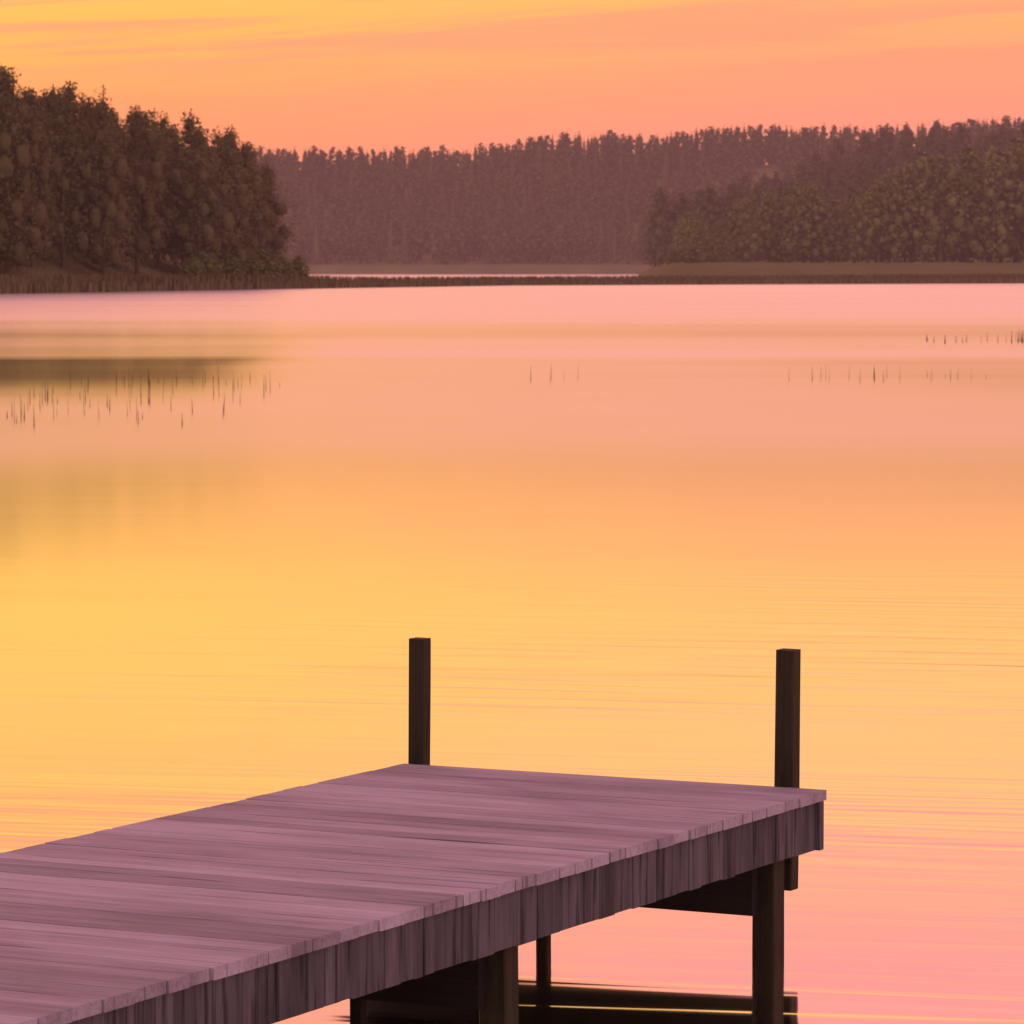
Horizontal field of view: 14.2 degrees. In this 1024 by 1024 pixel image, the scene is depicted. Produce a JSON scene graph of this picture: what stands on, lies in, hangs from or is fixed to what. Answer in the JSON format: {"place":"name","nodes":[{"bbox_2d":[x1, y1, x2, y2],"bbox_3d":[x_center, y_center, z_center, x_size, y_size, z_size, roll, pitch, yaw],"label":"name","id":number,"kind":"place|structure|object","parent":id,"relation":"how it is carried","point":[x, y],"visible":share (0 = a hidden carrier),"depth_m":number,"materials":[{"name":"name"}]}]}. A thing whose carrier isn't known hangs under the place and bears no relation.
{"place":"outdoors","nodes":[
{"label":"outdoors","id":0,"kind":"place"},
{"bbox_2d":[0,238,182,279],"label":"headland ground","id":1,"kind":"structure","parent":0,"point":[53,267],"depth_m":453.17,"materials":[{"name":"soil"}]},
{"bbox_2d":[0,65,301,277],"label":"headland forest","id":2,"kind":"object","parent":1,"relation":"on","point":[99,186],"visible":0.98,"depth_m":460.89,"materials":[{"name":"green plant"}]},
{"bbox_2d":[174,248,311,279],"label":"shore shrubs","id":3,"kind":"object","parent":1,"relation":"on","point":[200,263],"visible":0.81,"depth_m":488.37,"materials":[{"name":"green plant"}]},
{"bbox_2d":[0,274,1023,1023],"bbox_3d":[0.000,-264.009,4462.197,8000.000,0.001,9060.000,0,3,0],"label":"lake water","id":4,"kind":"structure","parent":0,"point":[644,532],"depth_m":36.23,"materials":[{"name":"liquid"}]},
{"bbox_2d":[7,366,263,426],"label":"lake reeds","id":5,"kind":"object","parent":4,"relation":"on","point":[131,391],"visible":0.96,"depth_m":83.42,"materials":[{"name":"brown plant"}]},
{"bbox_2d":[0,764,826,1023],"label":"wooden dock","id":6,"kind":"object","parent":4,"relation":"in","point":[438,886],"visible":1,"depth_m":14.30,"materials":[{"name":"wood"}]},
{"bbox_2d":[408,637,430,764],"bbox_3d":[-0.393,1.008,17.403,0.074,0.950,0.073,2,4,27],"label":"wooden post","id":7,"kind":"object","parent":6,"relation":"attached to","point":[419,700],"visible":0.62,"depth_m":17.36,"materials":[{"name":"brown wood"}]},
{"bbox_2d":[774,648,800,890],"bbox_3d":[1.114,1.042,16.627,0.082,0.975,0.080,2,4,27],"label":"wooden post","id":8,"kind":"object","parent":6,"relation":"attached to","point":[787,731],"visible":0.62,"depth_m":16.58,"materials":[{"name":"brown wood"}]},
{"bbox_2d":[0,273,1023,293],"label":"shore reed belt","id":9,"kind":"object","parent":4,"relation":"in","point":[58,283],"visible":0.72,"depth_m":537.60,"materials":[{"name":"plant"}]},
{"bbox_2d":[530,366,957,381],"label":"lake reeds","id":10,"kind":"object","parent":4,"relation":"on","point":[849,368],"visible":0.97,"depth_m":98.35,"materials":[{"name":"brown plant"}]},
{"bbox_2d":[926,330,1023,342],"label":"lake reeds","id":11,"kind":"object","parent":4,"relation":"on","point":[987,338],"visible":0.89,"depth_m":147.48,"materials":[{"name":"brown plant"}]},
{"bbox_2d":[0,0,1023,169],"label":"sky","id":12,"kind":"structure","parent":0,"point":[378,75],"materials":[{"name":"orange"}]},
{"bbox_2d":[166,164,1023,277],"bbox_3d":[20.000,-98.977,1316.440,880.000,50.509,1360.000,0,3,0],"label":"shore hills","id":13,"kind":"structure","parent":0,"point":[477,265],"depth_m":1429.75,"materials":[{"name":"soil"}]},
{"bbox_2d":[148,115,1023,263],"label":"hillside forest","id":14,"kind":"object","parent":13,"relation":"on","point":[320,181],"visible":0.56,"depth_m":1537.46,"materials":[{"name":"green plant"}]},
{"bbox_2d":[664,243,990,264],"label":"meadow shrubs","id":15,"kind":"object","parent":13,"relation":"on","point":[680,255],"visible":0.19,"depth_m":849.78,"materials":[{"name":"green plant"}]},
{"bbox_2d":[634,119,1023,266],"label":"slope forest","id":16,"kind":"object","parent":13,"relation":"on","point":[837,177],"visible":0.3,"depth_m":1128.31,"materials":[{"name":"green plant"}]},
{"bbox_2d":[672,138,1023,262],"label":"meadow edge trees","id":17,"kind":"object","parent":13,"relation":"on","point":[925,210],"visible":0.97,"depth_m":875.73,"materials":[{"name":"green plant"}]}
]}

